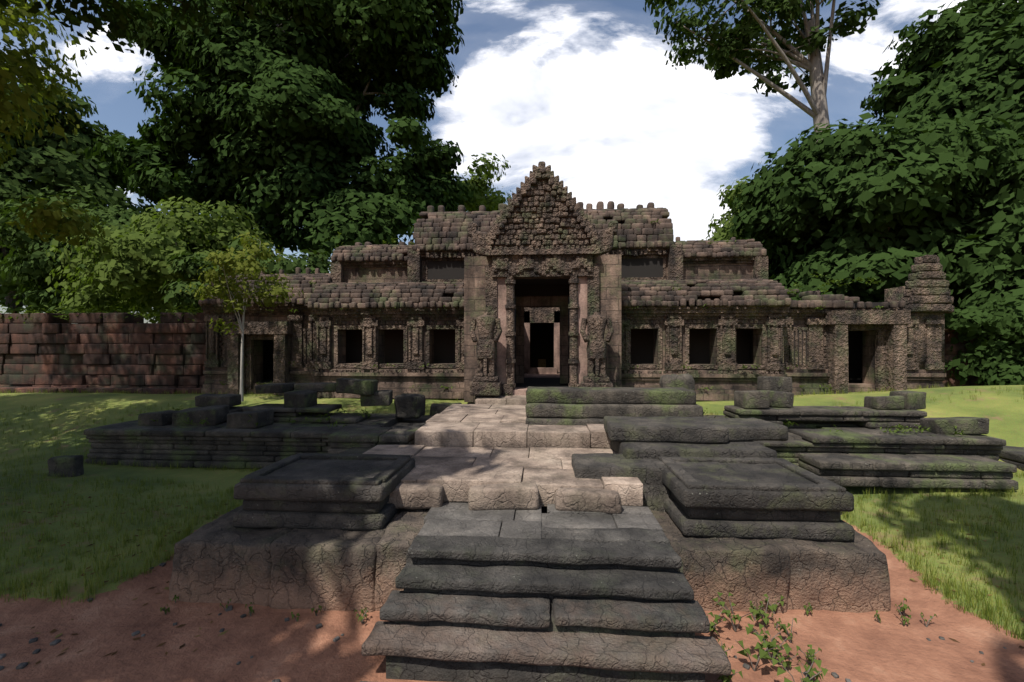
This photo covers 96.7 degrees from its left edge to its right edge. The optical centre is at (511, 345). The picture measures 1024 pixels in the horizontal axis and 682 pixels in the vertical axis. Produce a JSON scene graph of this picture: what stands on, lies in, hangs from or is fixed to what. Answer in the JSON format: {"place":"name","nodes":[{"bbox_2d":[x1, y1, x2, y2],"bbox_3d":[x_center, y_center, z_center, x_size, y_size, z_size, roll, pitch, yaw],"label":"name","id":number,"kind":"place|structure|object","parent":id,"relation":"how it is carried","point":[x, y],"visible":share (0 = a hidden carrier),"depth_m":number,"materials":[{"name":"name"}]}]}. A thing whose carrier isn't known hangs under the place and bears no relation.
{"place":"outdoors","nodes":[
{"label":"outdoors","id":0,"kind":"place"},
{"bbox_2d":[0,0,926,323],"label":"sky","id":1,"kind":"structure","parent":0,"point":[484,27],"materials":[{"name":"blue"}]},
{"bbox_2d":[0,385,1023,681],"bbox_3d":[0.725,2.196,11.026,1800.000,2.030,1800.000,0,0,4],"label":"ground","id":2,"kind":"structure","parent":0,"point":[854,647],"depth_m":5.44,"materials":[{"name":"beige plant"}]},
{"bbox_2d":[0,0,107,246],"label":"tree","id":3,"kind":"object","parent":2,"relation":"on","point":[27,71],"visible":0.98,"depth_m":12.60,"materials":[{"name":"green plant"}]},
{"bbox_2d":[0,82,157,313],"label":"tree","id":4,"kind":"object","parent":2,"relation":"on","point":[52,161],"visible":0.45,"depth_m":36.34,"materials":[{"name":"green plant"}]},
{"bbox_2d":[0,184,159,323],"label":"tree","id":5,"kind":"object","parent":2,"relation":"on","point":[32,263],"visible":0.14,"depth_m":29.97,"materials":[{"name":"green plant"}]},
{"bbox_2d":[0,0,283,53],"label":"tree","id":6,"kind":"object","parent":2,"relation":"on","point":[122,24],"visible":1,"depth_m":9.54,"materials":[{"name":"green plant"}]},
{"bbox_2d":[45,196,272,322],"bbox_3d":[-20.124,-3.689,28.061,12.446,11.034,12.139,0,0,-22],"label":"tree","id":7,"kind":"object","parent":2,"relation":"on","point":[133,264],"visible":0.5,"depth_m":24.57,"materials":[{"name":"green plant"}]},
{"bbox_2d":[180,232,303,401],"bbox_3d":[-8.475,-0.872,14.533,3.290,5.346,2.764,0,0,4],"label":"sapling","id":8,"kind":"object","parent":2,"relation":"on","point":[231,287],"visible":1,"depth_m":14.30,"materials":[{"name":"green plant"}]},
{"bbox_2d":[159,237,330,312],"bbox_3d":[-12.973,-2.062,25.228,8.985,7.754,8.248,0,0,4],"label":"tree","id":9,"kind":"object","parent":2,"relation":"on","point":[175,296],"visible":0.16,"depth_m":22.76,"materials":[{"name":"green plant"}]},
{"bbox_2d":[83,0,475,273],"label":"giant tree","id":10,"kind":"object","parent":2,"relation":"on","point":[271,131],"visible":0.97,"depth_m":30.94,"materials":[{"name":"green plant"}]},
{"bbox_2d":[47,402,844,514],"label":"loose stone blocks","id":11,"kind":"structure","parent":2,"relation":"on","point":[68,465],"depth_m":9.53,"materials":[{"name":"grey stone"}]},
{"bbox_2d":[382,134,511,226],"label":"airy tree","id":12,"kind":"object","parent":2,"relation":"on","point":[482,195],"visible":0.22,"depth_m":43.16,"materials":[{"name":"green plant"}]},
{"bbox_2d":[0,313,998,393],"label":"stone boundary wall","id":13,"kind":"structure","parent":2,"relation":"on","point":[91,352],"depth_m":17.53,"materials":[{"name":"stone"}]},
{"bbox_2d":[340,395,682,572],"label":"stone walkway","id":14,"kind":"structure","parent":2,"relation":"on","point":[498,466],"depth_m":6.74,"materials":[{"name":"stone"}]},
{"bbox_2d":[469,312,501,395],"bbox_3d":[-0.784,0.265,13.681,1.005,2.489,0.579,0,0,4],"label":"guardian statue","id":15,"kind":"object","parent":14,"relation":"on","point":[489,384],"visible":1,"depth_m":13.50,"materials":[{"name":"stone"}]},
{"bbox_2d":[580,312,613,386],"bbox_3d":[2.511,0.265,13.503,1.005,2.490,0.578,0,0,4],"label":"guardian statue","id":16,"kind":"object","parent":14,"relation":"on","point":[595,324],"visible":0.81,"depth_m":13.34,"materials":[{"name":"stone"}]},
{"bbox_2d":[525,386,787,484],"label":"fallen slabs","id":17,"kind":"structure","parent":14,"relation":"on","point":[645,428],"depth_m":7.94,"materials":[{"name":"stone"}]},
{"bbox_2d":[0,384,1023,639],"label":"grass tufts","id":18,"kind":"object","parent":2,"relation":"on","point":[56,592],"visible":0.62,"depth_m":6.97,"materials":[{"name":"green plant"}]},
{"bbox_2d":[0,488,1023,681],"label":"fallen leaves","id":19,"kind":"object","parent":2,"relation":"on","point":[230,608],"visible":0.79,"depth_m":4.98,"materials":[{"name":"brown plant"}]},
{"bbox_2d":[169,453,890,612],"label":"stone pedestals","id":20,"kind":"object","parent":2,"relation":"on","point":[331,532],"visible":0.84,"depth_m":5.67,"materials":[{"name":"stone"}]},
{"bbox_2d":[464,161,620,402],"bbox_3d":[1.318,-1.979,20.057,4.900,7.558,12.300,0,0,4],"label":"entrance portal","id":21,"kind":"object","parent":2,"relation":"on","point":[542,276],"visible":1,"depth_m":14.20,"materials":[{"name":"grey stone"}]},
{"bbox_2d":[360,526,730,681],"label":"entrance stair","id":22,"kind":"object","parent":2,"relation":"on","point":[588,605],"visible":0.99,"depth_m":4.56,"materials":[{"name":"stone"}]},
{"bbox_2d":[160,592,936,681],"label":"weed plants","id":23,"kind":"object","parent":2,"relation":"on","point":[769,647],"visible":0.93,"depth_m":4.75,"materials":[{"name":"green plant"}]},
{"bbox_2d":[84,404,1023,489],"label":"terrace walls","id":24,"kind":"structure","parent":2,"relation":"on","point":[862,449],"depth_m":10.31,"materials":[{"name":"stone"}]},
{"bbox_2d":[0,219,964,434],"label":"wall plants","id":25,"kind":"object","parent":24,"relation":"on","point":[369,415],"depth_m":15.60,"materials":[{"name":"green plant"}]},
{"bbox_2d":[138,373,988,434],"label":"fallen balustrade blocks","id":26,"kind":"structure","parent":24,"relation":"on","point":[770,391],"depth_m":11.07,"materials":[{"name":"stone"}]},
{"bbox_2d":[200,219,945,400],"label":"gopura walls","id":27,"kind":"structure","parent":2,"relation":"on","point":[875,348],"depth_m":15.60,"materials":[{"name":"grey stone"}]},
{"bbox_2d":[220,249,826,373],"bbox_3d":[0.882,-1.239,16.090,24.537,4.468,1.727,0,0,4],"label":"gopura carved relief","id":28,"kind":"object","parent":27,"relation":"attached to","point":[634,252],"visible":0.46,"depth_m":15.60},
{"bbox_2d":[198,201,905,309],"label":"gopura roofs","id":29,"kind":"structure","parent":27,"relation":"on","point":[441,229],"depth_m":16.30,"materials":[{"name":"grey stone"}]},
{"bbox_2d":[884,255,953,380],"bbox_3d":[13.904,-0.897,15.637,1.611,4.194,1.270,0,0,4],"label":"turret","id":30,"kind":"object","parent":27,"relation":"attached to","point":[924,292],"visible":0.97,"depth_m":15.09,"materials":[{"name":"stone"}]},
{"bbox_2d":[702,174,778,247],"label":"tree","id":31,"kind":"object","parent":2,"relation":"on","point":[722,232],"visible":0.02,"depth_m":51.03,"materials":[{"name":"green plant"}]},
{"bbox_2d":[643,0,879,143],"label":"tall tree","id":32,"kind":"object","parent":2,"relation":"on","point":[733,52],"visible":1,"depth_m":35.51,"materials":[{"name":"green plant"}]},
{"bbox_2d":[725,108,1023,317],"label":"tree","id":33,"kind":"object","parent":2,"relation":"on","point":[873,204],"visible":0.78,"depth_m":18.56,"materials":[{"name":"green plant"}]},
{"bbox_2d":[860,0,1023,299],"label":"tree","id":34,"kind":"object","parent":2,"relation":"on","point":[915,84],"visible":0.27,"depth_m":21.38,"materials":[{"name":"green plant"}]},
{"bbox_2d":[913,24,1023,297],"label":"tree","id":35,"kind":"object","parent":2,"relation":"on","point":[1008,191],"visible":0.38,"depth_m":17.44,"materials":[{"name":"green plant"}]},
{"bbox_2d":[945,296,1023,385],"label":"wall shrubs","id":36,"kind":"object","parent":2,"relation":"on","point":[997,345],"depth_m":15.03,"materials":[{"name":"green plant"}]},
{"bbox_2d":[945,203,1023,318],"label":"tree","id":37,"kind":"object","parent":2,"relation":"on","point":[1005,280],"visible":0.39,"depth_m":16.26,"materials":[{"name":"green plant"}]},
{"bbox_2d":[61,0,1017,241],"bbox_3d":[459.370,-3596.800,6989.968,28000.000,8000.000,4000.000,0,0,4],"label":"cloud","id":38,"kind":"structure","parent":0,"point":[631,121],"depth_m":6905.54,"materials":[{"name":"white"}]}
]}

